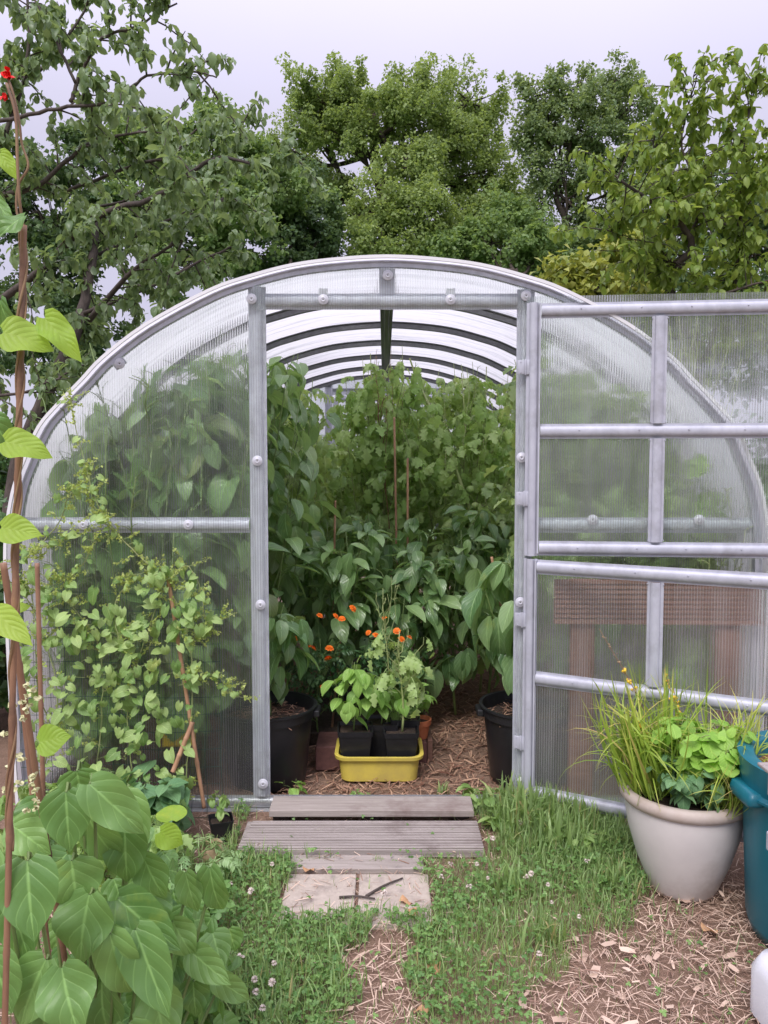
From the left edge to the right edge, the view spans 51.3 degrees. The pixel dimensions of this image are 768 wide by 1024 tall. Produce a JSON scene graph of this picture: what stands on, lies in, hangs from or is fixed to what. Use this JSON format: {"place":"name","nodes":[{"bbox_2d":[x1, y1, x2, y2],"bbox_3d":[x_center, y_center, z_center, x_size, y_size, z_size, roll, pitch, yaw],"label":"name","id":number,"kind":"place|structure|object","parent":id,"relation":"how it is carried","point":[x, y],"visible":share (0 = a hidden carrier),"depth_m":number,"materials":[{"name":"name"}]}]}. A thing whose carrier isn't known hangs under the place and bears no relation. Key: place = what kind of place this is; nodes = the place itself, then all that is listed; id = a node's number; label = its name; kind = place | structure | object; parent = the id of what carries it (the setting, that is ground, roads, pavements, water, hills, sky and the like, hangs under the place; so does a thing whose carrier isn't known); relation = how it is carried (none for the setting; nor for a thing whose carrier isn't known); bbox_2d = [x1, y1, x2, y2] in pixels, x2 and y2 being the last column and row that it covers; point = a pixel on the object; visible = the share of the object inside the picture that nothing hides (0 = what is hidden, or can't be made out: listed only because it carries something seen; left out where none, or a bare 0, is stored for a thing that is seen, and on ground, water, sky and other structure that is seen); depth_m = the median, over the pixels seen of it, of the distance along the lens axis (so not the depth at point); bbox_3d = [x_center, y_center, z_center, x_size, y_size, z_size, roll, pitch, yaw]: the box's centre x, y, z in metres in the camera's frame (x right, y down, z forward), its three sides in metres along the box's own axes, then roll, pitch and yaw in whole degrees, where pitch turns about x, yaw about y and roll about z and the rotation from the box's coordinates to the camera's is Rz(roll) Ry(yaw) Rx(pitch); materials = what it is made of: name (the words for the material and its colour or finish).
{"place":"outdoors","nodes":[
{"label":"outdoors","id":0,"kind":"place"},
{"bbox_2d":[0,464,767,1023],"bbox_3d":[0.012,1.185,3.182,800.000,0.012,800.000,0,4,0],"label":"ground","id":1,"kind":"structure","parent":0,"point":[396,944],"depth_m":2.29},
{"bbox_2d":[0,497,8,712],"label":"garden shrub","id":2,"kind":"object","parent":1,"relation":"on","point":[4,698],"visible":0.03,"depth_m":3.96,"materials":[{"name":"green plant"}]},
{"bbox_2d":[0,409,22,490],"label":"garden shrub","id":3,"kind":"object","parent":1,"relation":"on","point":[4,461],"visible":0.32,"depth_m":8.23,"materials":[{"name":"green plant"}]},
{"bbox_2d":[2,224,26,1023],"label":"bamboo pole","id":4,"kind":"object","parent":1,"relation":"on","point":[12,685],"visible":0.86,"depth_m":1.11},
{"bbox_2d":[0,66,81,851],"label":"runner bean","id":5,"kind":"object","parent":4,"relation":"attached to","point":[53,327],"visible":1,"depth_m":1.08,"materials":[{"name":"green plant"}]},
{"bbox_2d":[0,780,67,862],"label":"bedding plant","id":6,"kind":"object","parent":1,"relation":"on","point":[23,792],"visible":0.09,"depth_m":2.69,"materials":[{"name":"green plant"}]},
{"bbox_2d":[0,562,67,963],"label":"bamboo pole","id":7,"kind":"object","parent":1,"relation":"on","point":[23,690],"visible":0.52,"depth_m":1.32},
{"bbox_2d":[17,678,51,957],"bbox_3d":[-0.662,0.738,1.550,0.092,1.090,0.011,0,4,0],"label":"bamboo pole","id":8,"kind":"object","parent":1,"relation":"on","point":[29,769],"visible":0.11,"depth_m":1.53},
{"bbox_2d":[35,563,48,958],"bbox_3d":[-0.786,0.689,1.848,0.013,1.149,0.012,-2,4,-22],"label":"bamboo pole","id":9,"kind":"object","parent":1,"relation":"on","point":[39,661],"visible":0.48,"depth_m":1.82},
{"bbox_2d":[0,119,144,394],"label":"garden tree","id":10,"kind":"object","parent":1,"relation":"on","point":[50,228],"visible":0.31,"depth_m":26.13,"materials":[{"name":"green plant"}]},
{"bbox_2d":[49,375,169,568],"bbox_3d":[-0.965,0.287,3.254,0.696,1.773,0.572,0,4,0],"label":"climbing plant","id":11,"kind":"object","parent":1,"relation":"on","point":[130,529],"visible":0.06,"depth_m":3.04,"materials":[{"name":"green plant"}]},
{"bbox_2d":[20,579,222,822],"bbox_3d":[-0.994,0.719,3.013,0.766,0.940,0.016,0,4,0],"label":"wire mesh","id":12,"kind":"object","parent":1,"relation":"on","point":[97,696],"visible":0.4,"depth_m":3.01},
{"bbox_2d":[0,457,137,777],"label":"bindweed","id":13,"kind":"object","parent":12,"relation":"attached to","point":[75,639],"visible":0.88,"depth_m":2.94,"materials":[{"name":"green plant"}]},
{"bbox_2d":[56,387,259,797],"bbox_3d":[-0.827,0.310,2.950,0.744,1.538,0.198,0,4,0],"label":"bindweed","id":14,"kind":"object","parent":12,"relation":"attached to","point":[155,579],"visible":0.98,"depth_m":2.93,"materials":[{"name":"green plant"}]},
{"bbox_2d":[166,579,205,808],"bbox_3d":[-0.737,0.680,2.985,0.139,0.866,0.018,0,4,5],"label":"bamboo cane","id":15,"kind":"object","parent":12,"relation":"attached to","point":[187,701],"visible":0.81,"depth_m":2.98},
{"bbox_2d":[170,721,194,772],"bbox_3d":[-0.750,0.874,2.977,0.092,0.186,0.020,-2,4,-23],"label":"bamboo cane","id":16,"kind":"object","parent":15,"relation":"attached to","point":[181,749],"visible":1,"depth_m":2.97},
{"bbox_2d":[0,682,249,1023],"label":"runner bean","id":17,"kind":"object","parent":1,"relation":"on","point":[132,932],"visible":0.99,"depth_m":1.31,"materials":[{"name":"green plant"}]},
{"bbox_2d":[67,798,197,891],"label":"bedding plant","id":18,"kind":"object","parent":1,"relation":"on","point":[188,839],"visible":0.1,"depth_m":2.54,"materials":[{"name":"green plant"}]},
{"bbox_2d":[120,760,194,830],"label":"bedding plant","id":19,"kind":"object","parent":1,"relation":"on","point":[167,791],"visible":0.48,"depth_m":2.81,"materials":[{"name":"green plant"}]},
{"bbox_2d":[0,0,328,652],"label":"cherry tree","id":20,"kind":"object","parent":1,"relation":"on","point":[179,176],"visible":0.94,"depth_m":5.18,"materials":[{"name":"green plant"}]},
{"bbox_2d":[169,833,247,896],"bbox_3d":[-0.615,1.155,2.538,0.352,0.206,0.362,0,4,0],"label":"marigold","id":21,"kind":"object","parent":1,"relation":"on","point":[227,862],"visible":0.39,"depth_m":2.57,"materials":[{"name":"green plant"}]},
{"bbox_2d":[78,87,342,304],"bbox_3d":[-6.153,-7.648,28.089,9.320,14.462,7.660,0,4,0],"label":"garden tree","id":22,"kind":"object","parent":1,"relation":"on","point":[282,202],"visible":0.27,"depth_m":27.09,"materials":[{"name":"green plant"}]},
{"bbox_2d":[199,838,223,864],"bbox_3d":[-0.570,1.159,2.674,0.076,0.106,0.076,-9,9,1],"label":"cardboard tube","id":23,"kind":"object","parent":1,"relation":"on","point":[211,853],"visible":0.39,"depth_m":2.64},
{"bbox_2d":[186,879,237,919],"bbox_3d":[-0.571,1.158,2.316,0.292,0.154,0.277,0,4,0],"label":"weed patch","id":24,"kind":"object","parent":1,"relation":"on","point":[216,914],"visible":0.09,"depth_m":2.29,"materials":[{"name":"green plant"}]},
{"bbox_2d":[162,415,278,557],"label":"climbing plant","id":25,"kind":"object","parent":1,"relation":"on","point":[270,470],"visible":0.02,"depth_m":3.21,"materials":[{"name":"green plant"}]},
{"bbox_2d":[208,812,233,843],"bbox_3d":[-0.593,1.154,2.910,0.088,0.085,0.088,-1,4,-17],"label":"plant pot","id":26,"kind":"object","parent":1,"relation":"on","point":[220,828],"visible":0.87,"depth_m":2.88,"materials":[{"name":"black plastic"}]},
{"bbox_2d":[207,790,229,821],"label":"weed seedling","id":27,"kind":"object","parent":26,"relation":"on","point":[224,802],"visible":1,"depth_m":2.89,"materials":[{"name":"green plant"}]},
{"bbox_2d":[228,148,356,278],"bbox_3d":[-3.888,-7.499,31.138,4.719,13.765,5.916,3,5,42],"label":"garden tree","id":28,"kind":"object","parent":1,"relation":"on","point":[309,236],"visible":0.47,"depth_m":30.52,"materials":[{"name":"green plant"}]},
{"bbox_2d":[270,690,320,792],"bbox_3d":[-0.503,0.994,3.470,0.454,0.326,0.428,0,4,0],"label":"bucket","id":29,"kind":"object","parent":1,"relation":"on","point":[293,715],"visible":0.43,"depth_m":3.35,"materials":[{"name":"black plastic"}]},
{"bbox_2d":[269,601,319,714],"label":"pepper plant","id":30,"kind":"object","parent":29,"relation":"in","point":[284,626],"visible":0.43,"depth_m":3.37,"materials":[{"name":"green plant"}]},
{"bbox_2d":[266,356,340,642],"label":"climbing plant","id":31,"kind":"object","parent":1,"relation":"on","point":[314,538],"visible":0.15,"depth_m":4.13,"materials":[{"name":"green plant"}]},
{"bbox_2d":[267,356,342,704],"bbox_3d":[-0.576,0.172,3.754,0.659,1.940,0.712,3,5,38],"label":"climbing plant","id":32,"kind":"object","parent":1,"relation":"on","point":[308,514],"visible":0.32,"depth_m":3.75,"materials":[{"name":"green plant"}]},
{"bbox_2d":[272,477,345,616],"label":"tomato plant","id":33,"kind":"object","parent":1,"relation":"on","point":[340,503],"visible":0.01,"depth_m":5.26,"materials":[{"name":"green plant"}]},
{"bbox_2d":[269,388,355,682],"bbox_3d":[-0.602,0.140,4.800,0.870,1.828,0.822,3,5,43],"label":"tomato plant","id":34,"kind":"object","parent":1,"relation":"on","point":[325,469],"visible":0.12,"depth_m":4.66,"materials":[{"name":"green plant"}]},
{"bbox_2d":[278,874,355,929],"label":"paving slab","id":35,"kind":"structure","parent":1,"relation":"on","point":[326,891],"depth_m":2.54,"materials":[{"name":"concrete"}]},
{"bbox_2d":[315,732,339,769],"bbox_3d":[-0.250,1.091,3.657,0.110,0.110,0.200,0,4,0],"label":"edging block","id":36,"kind":"object","parent":1,"relation":"on","point":[325,747],"depth_m":3.56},
{"bbox_2d":[295,429,399,585],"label":"tomato plant","id":37,"kind":"object","parent":1,"relation":"on","point":[337,464],"visible":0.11,"depth_m":5.42,"materials":[{"name":"green plant"}]},
{"bbox_2d":[309,655,395,745],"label":"bed soil","id":38,"kind":"structure","parent":1,"relation":"on","point":[324,720],"depth_m":4.14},
{"bbox_2d":[279,613,362,731],"bbox_3d":[-0.338,0.779,3.877,0.483,0.659,0.460,0,4,0],"label":"marigold","id":39,"kind":"object","parent":38,"relation":"on","point":[313,683],"visible":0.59,"depth_m":3.80,"materials":[{"name":"green plant"}]},
{"bbox_2d":[277,523,365,673],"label":"pepper plant","id":40,"kind":"object","parent":38,"relation":"on","point":[311,623],"visible":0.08,"depth_m":4.42,"materials":[{"name":"green plant"}]},
{"bbox_2d":[289,522,395,700],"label":"pepper plant","id":41,"kind":"object","parent":38,"relation":"on","point":[346,566],"visible":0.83,"depth_m":3.97,"materials":[{"name":"green plant"}]},
{"bbox_2d":[318,349,437,595],"bbox_3d":[-0.077,0.021,4.969,0.817,2.046,0.702,-3,5,-38],"label":"tomato plant","id":42,"kind":"object","parent":38,"relation":"on","point":[359,403],"visible":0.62,"depth_m":4.81,"materials":[{"name":"green plant"}]},
{"bbox_2d":[362,351,409,575],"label":"tomato plant","id":43,"kind":"object","parent":38,"relation":"on","point":[374,388],"visible":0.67,"depth_m":4.70,"materials":[{"name":"green plant"}]},
{"bbox_2d":[349,605,437,714],"bbox_3d":[0.040,0.758,3.958,0.467,0.682,0.480,0,4,0],"label":"marigold","id":44,"kind":"object","parent":38,"relation":"on","point":[379,662],"visible":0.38,"depth_m":3.83,"materials":[{"name":"green plant"}]},
{"bbox_2d":[332,511,455,674],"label":"pepper plant","id":45,"kind":"object","parent":38,"relation":"on","point":[411,525],"visible":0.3,"depth_m":4.31,"materials":[{"name":"green plant"}]},
{"bbox_2d":[393,417,397,564],"bbox_3d":[0.072,0.275,4.477,0.042,1.601,0.014,0,4,0],"label":"bamboo cane","id":46,"kind":"object","parent":38,"relation":"on","point":[394,446],"visible":0.5,"depth_m":4.44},
{"bbox_2d":[288,855,423,873],"bbox_3d":[-0.094,1.205,2.730,0.457,0.026,0.095,0,4,0],"label":"wooden plank","id":47,"kind":"object","parent":1,"relation":"on","point":[366,865],"visible":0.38,"depth_m":2.71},
{"bbox_2d":[237,821,483,856],"bbox_3d":[-0.081,1.179,2.895,0.862,0.037,0.217,0,4,0],"label":"deck board","id":48,"kind":"object","parent":1,"relation":"on","point":[368,837],"visible":0.96,"depth_m":2.87,"materials":[{"name":"wood"}]},
{"bbox_2d":[269,796,473,820],"bbox_3d":[-0.047,1.153,3.080,0.774,0.066,0.130,0,4,0],"label":"wooden plank","id":49,"kind":"object","parent":1,"relation":"on","point":[286,808],"visible":0.96,"depth_m":3.05,"materials":[{"name":"grey wood"}]},
{"bbox_2d":[250,650,504,807],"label":"straw mulch","id":50,"kind":"object","parent":1,"relation":"on","point":[451,763],"visible":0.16,"depth_m":3.71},
{"bbox_2d":[335,737,423,781],"bbox_3d":[-0.021,1.092,3.537,0.384,0.120,0.284,0,4,0],"label":"plastic tub","id":51,"kind":"object","parent":50,"relation":"on","point":[382,769],"visible":0.69,"depth_m":3.42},
{"bbox_2d":[337,721,372,756],"bbox_3d":[-0.126,1.038,3.503,0.154,0.200,0.154,0,4,-3],"label":"plant pot","id":52,"kind":"object","parent":51,"relation":"in","point":[357,742],"visible":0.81,"depth_m":3.44,"materials":[{"name":"black plastic"}]},
{"bbox_2d":[321,661,380,730],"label":"pepper seedling","id":53,"kind":"object","parent":52,"relation":"on","point":[362,681],"visible":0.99,"depth_m":3.43,"materials":[{"name":"green plant"}]},
{"bbox_2d":[363,714,398,756],"bbox_3d":[-0.011,1.031,3.578,0.154,0.205,0.154,0,4,2],"label":"plant pot","id":54,"kind":"object","parent":51,"relation":"in","point":[378,747],"visible":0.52,"depth_m":3.51,"materials":[{"name":"black plastic"}]},
{"bbox_2d":[374,577,401,721],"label":"seed stalk","id":55,"kind":"object","parent":54,"relation":"in","point":[384,623],"visible":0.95,"depth_m":3.57,"materials":[{"name":"green plant"}]},
{"bbox_2d":[383,722,419,756],"bbox_3d":[0.074,1.041,3.504,0.154,0.195,0.154,0,4,-1],"label":"plant pot","id":56,"kind":"object","parent":51,"relation":"in","point":[399,743],"visible":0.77,"depth_m":3.43,"materials":[{"name":"black plastic"}]},
{"bbox_2d":[357,629,434,731],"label":"tomato seedling","id":57,"kind":"object","parent":56,"relation":"in","point":[410,667],"visible":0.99,"depth_m":3.42,"materials":[{"name":"green plant"}]},
{"bbox_2d":[390,711,419,754],"bbox_3d":[0.094,1.024,3.608,0.134,0.215,0.134,0,4,0],"label":"plant pot","id":58,"kind":"object","parent":51,"relation":"in","point":[412,723],"visible":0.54,"depth_m":3.54,"materials":[{"name":"black plastic"}]},
{"bbox_2d":[351,675,411,723],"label":"pepper seedling","id":59,"kind":"object","parent":58,"relation":"in","point":[385,698],"visible":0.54,"depth_m":3.50,"materials":[{"name":"green plant"}]},
{"bbox_2d":[419,739,426,763],"bbox_3d":[0.153,1.091,3.737,0.085,0.100,0.200,0,4,0],"label":"edging block","id":60,"kind":"object","parent":50,"relation":"on","point":[423,760],"depth_m":3.64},
{"bbox_2d":[419,715,431,739],"bbox_3d":[0.162,0.999,3.701,0.116,0.088,0.116,0,4,0],"label":"terracotta pot","id":61,"kind":"object","parent":60,"relation":"on","point":[425,722],"visible":0.45,"depth_m":3.67,"materials":[{"name":"ceramic"}]},
{"bbox_2d":[409,682,436,713],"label":"pepper seedling","id":62,"kind":"object","parent":61,"relation":"in","point":[425,704],"visible":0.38,"depth_m":3.72,"materials":[{"name":"green plant"}]},
{"bbox_2d":[0,797,764,1023],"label":"clover leaves","id":63,"kind":"object","parent":1,"relation":"on","point":[463,995],"visible":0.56,"depth_m":2.28,"materials":[{"name":"green plant"}]},
{"bbox_2d":[0,779,766,1023],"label":"grass","id":64,"kind":"structure","parent":1,"relation":"on","point":[516,831],"depth_m":2.38,"materials":[{"name":"plant"}]},
{"bbox_2d":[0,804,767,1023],"bbox_3d":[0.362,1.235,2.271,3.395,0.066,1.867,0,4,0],"label":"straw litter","id":65,"kind":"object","parent":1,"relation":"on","point":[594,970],"visible":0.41,"depth_m":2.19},
{"bbox_2d":[3,254,767,842],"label":"greenhouse","id":66,"kind":"object","parent":1,"relation":"on","point":[641,466],"visible":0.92,"depth_m":3.05,"materials":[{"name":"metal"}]},
{"bbox_2d":[514,558,767,842],"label":"door","id":67,"kind":"structure","parent":66,"relation":"in","point":[653,617],"depth_m":2.94,"materials":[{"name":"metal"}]},
{"bbox_2d":[516,292,767,558],"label":"door","id":68,"kind":"structure","parent":66,"relation":"in","point":[650,440],"depth_m":3.01,"materials":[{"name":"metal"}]},
{"bbox_2d":[357,874,433,929],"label":"paving slab","id":69,"kind":"structure","parent":1,"relation":"on","point":[393,890],"depth_m":2.53,"materials":[{"name":"concrete"}]},
{"bbox_2d":[266,49,541,395],"bbox_3d":[0.660,-10.640,34.994,13.371,19.531,11.452,0,4,0],"label":"oak tree","id":70,"kind":"object","parent":1,"relation":"on","point":[343,121],"visible":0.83,"depth_m":34.22,"materials":[{"name":"green plant"}]},
{"bbox_2d":[342,373,472,656],"bbox_3d":[0.228,0.015,5.520,0.860,1.986,0.940,-3,5,-43],"label":"tomato plant","id":71,"kind":"object","parent":1,"relation":"on","point":[439,381],"visible":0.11,"depth_m":5.32,"materials":[{"name":"green plant"}]},
{"bbox_2d":[358,545,465,714],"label":"pepper plant","id":72,"kind":"object","parent":1,"relation":"on","point":[434,601],"visible":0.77,"depth_m":3.97,"materials":[{"name":"green plant"}]},
{"bbox_2d":[413,645,432,760],"bbox_3d":[0.212,1.037,4.626,0.024,0.100,1.900,0,4,0],"label":"edging board","id":73,"kind":"object","parent":1,"relation":"on","point":[429,740],"visible":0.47,"depth_m":3.68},
{"bbox_2d":[384,358,514,654],"bbox_3d":[0.479,0.056,4.904,0.918,1.982,0.915,2,4,26],"label":"tomato plant","id":74,"kind":"object","parent":1,"relation":"on","point":[442,452],"visible":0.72,"depth_m":4.71,"materials":[{"name":"green plant"}]},
{"bbox_2d":[394,530,506,714],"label":"pepper plant","id":75,"kind":"object","parent":1,"relation":"on","point":[462,666],"visible":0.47,"depth_m":4.09,"materials":[{"name":"green plant"}]},
{"bbox_2d":[427,505,514,693],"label":"pepper plant","id":76,"kind":"object","parent":1,"relation":"on","point":[476,528],"visible":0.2,"depth_m":4.33,"materials":[{"name":"green plant"}]},
{"bbox_2d":[432,438,514,691],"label":"tomato plant","id":77,"kind":"object","parent":1,"relation":"on","point":[502,517],"visible":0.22,"depth_m":4.57,"materials":[{"name":"green plant"}]},
{"bbox_2d":[434,362,514,553],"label":"tomato plant","id":78,"kind":"object","parent":1,"relation":"on","point":[455,405],"visible":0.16,"depth_m":5.20,"materials":[{"name":"green plant"}]},
{"bbox_2d":[455,783,498,815],"bbox_3d":[0.372,1.138,3.196,0.235,0.114,0.136,-1,4,-19],"label":"weed rosette","id":79,"kind":"object","parent":1,"relation":"on","point":[475,801],"visible":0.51,"depth_m":3.18,"materials":[{"name":"green plant"}]},
{"bbox_2d":[463,787,498,813],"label":"grass tuft","id":80,"kind":"object","parent":1,"relation":"on","point":[485,796],"visible":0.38,"depth_m":3.14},
{"bbox_2d":[475,690,512,786],"bbox_3d":[0.628,0.993,3.481,0.456,0.326,0.428,0,4,0],"label":"bucket","id":81,"kind":"object","parent":1,"relation":"on","point":[495,709],"visible":0.32,"depth_m":3.39,"materials":[{"name":"black plastic"}]},
{"bbox_2d":[461,550,513,695],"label":"pepper plant","id":82,"kind":"object","parent":81,"relation":"in","point":[489,620],"visible":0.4,"depth_m":3.35,"materials":[{"name":"green plant"}]},
{"bbox_2d":[477,797,518,839],"bbox_3d":[0.433,1.137,3.000,0.159,0.123,0.221,-3,5,-38],"label":"weed rosette","id":83,"kind":"object","parent":1,"relation":"on","point":[486,802],"visible":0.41,"depth_m":2.98,"materials":[{"name":"green plant"}]},
{"bbox_2d":[416,180,583,276],"bbox_3d":[4.701,-6.662,31.200,5.988,12.090,4.810,3,5,38],"label":"garden tree","id":84,"kind":"object","parent":1,"relation":"on","point":[517,228],"visible":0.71,"depth_m":30.19,"materials":[{"name":"green plant"}]},
{"bbox_2d":[484,360,515,584],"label":"tomato plant","id":85,"kind":"object","parent":1,"relation":"on","point":[509,470],"visible":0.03,"depth_m":3.55,"materials":[{"name":"green plant"}]},
{"bbox_2d":[473,855,530,903],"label":"grass tuft","id":86,"kind":"object","parent":1,"relation":"on","point":[509,877],"visible":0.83,"depth_m":2.54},
{"bbox_2d":[479,770,540,810],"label":"grass tuft","id":87,"kind":"object","parent":1,"relation":"on","point":[490,793],"visible":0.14,"depth_m":3.11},
{"bbox_2d":[501,775,562,827],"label":"grass tuft","id":88,"kind":"object","parent":1,"relation":"on","point":[523,795],"visible":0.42,"depth_m":2.96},
{"bbox_2d":[518,904,582,957],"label":"grass tuft","id":89,"kind":"object","parent":1,"relation":"on","point":[553,932],"visible":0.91,"depth_m":2.26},
{"bbox_2d":[529,801,587,853],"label":"grass tuft","id":90,"kind":"object","parent":1,"relation":"on","point":[547,828],"visible":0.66,"depth_m":2.82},
{"bbox_2d":[552,829,611,858],"bbox_3d":[0.691,1.175,2.829,0.199,0.118,0.157,2,4,31],"label":"weed rosette","id":91,"kind":"object","parent":1,"relation":"on","point":[590,839],"visible":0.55,"depth_m":2.79,"materials":[{"name":"green plant"}]},
{"bbox_2d":[504,46,671,256],"bbox_3d":[8.355,-9.487,32.458,7.024,17.552,3.777,0,4,0],"label":"oak tree","id":92,"kind":"object","parent":1,"relation":"on","point":[610,116],"visible":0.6,"depth_m":31.72,"materials":[{"name":"green plant"}]},
{"bbox_2d":[529,211,668,295],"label":"yellow shrub","id":93,"kind":"object","parent":1,"relation":"on","point":[582,276],"visible":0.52,"depth_m":8.72,"materials":[{"name":"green plant"}]},
{"bbox_2d":[587,854,635,892],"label":"grass tuft","id":94,"kind":"object","parent":1,"relation":"on","point":[616,876],"visible":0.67,"depth_m":2.57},
{"bbox_2d":[547,43,767,294],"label":"plum tree","id":95,"kind":"object","parent":1,"relation":"on","point":[705,204],"visible":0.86,"depth_m":6.10,"materials":[{"name":"green plant"}]},
{"bbox_2d":[619,773,742,902],"bbox_3d":[0.967,1.050,2.587,0.400,0.333,0.400,0,4,0],"label":"ceramic planter","id":96,"kind":"object","parent":1,"relation":"on","point":[685,854],"visible":0.58,"depth_m":2.45,"materials":[{"name":"ceramic"}]},
{"bbox_2d":[558,660,718,811],"bbox_3d":[0.824,0.712,2.569,0.507,0.442,0.526,3,5,37],"label":"sedge","id":97,"kind":"object","parent":96,"relation":"in","point":[640,758],"visible":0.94,"depth_m":2.54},
{"bbox_2d":[588,662,766,801],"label":"sedge","id":98,"kind":"object","parent":96,"relation":"in","point":[664,696],"visible":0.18,"depth_m":2.66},
{"bbox_2d":[651,713,756,793],"bbox_3d":[0.989,0.779,2.509,0.304,0.266,0.328,0,4,0],"label":"columbine","id":99,"kind":"object","parent":96,"relation":"in","point":[720,744],"visible":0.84,"depth_m":2.44,"materials":[{"name":"green plant"}]},
{"bbox_2d":[664,679,767,813],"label":"sedge","id":100,"kind":"object","parent":96,"relation":"in","point":[749,726],"visible":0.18,"depth_m":2.48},
{"bbox_2d":[691,745,747,819],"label":"sedge","id":101,"kind":"object","parent":96,"relation":"in","point":[734,800],"visible":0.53,"depth_m":2.38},
{"bbox_2d":[596,162,767,292],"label":"garden tree","id":102,"kind":"object","parent":1,"relation":"on","point":[763,275],"visible":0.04,"depth_m":25.30,"materials":[{"name":"green plant"}]},
{"bbox_2d":[729,730,767,946],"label":"water bin","id":103,"kind":"object","parent":1,"relation":"on","point":[748,785],"visible":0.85,"depth_m":2.28,"materials":[{"name":"teal plastic"}]},
{"bbox_2d":[750,949,767,1023],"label":"canister","id":104,"kind":"object","parent":1,"relation":"on","point":[759,991],"visible":1,"depth_m":1.95,"materials":[{"name":"white plastic"}]},
{"bbox_2d":[0,0,767,458],"label":"sky","id":105,"kind":"structure","parent":0,"point":[510,36],"materials":[{"name":"white"}]},
{"bbox_2d":[646,754,725,812],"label":"mint plant","id":106,"kind":"object","parent":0,"point":[681,792],"visible":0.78,"depth_m":2.42,"materials":[{"name":"green plant"}]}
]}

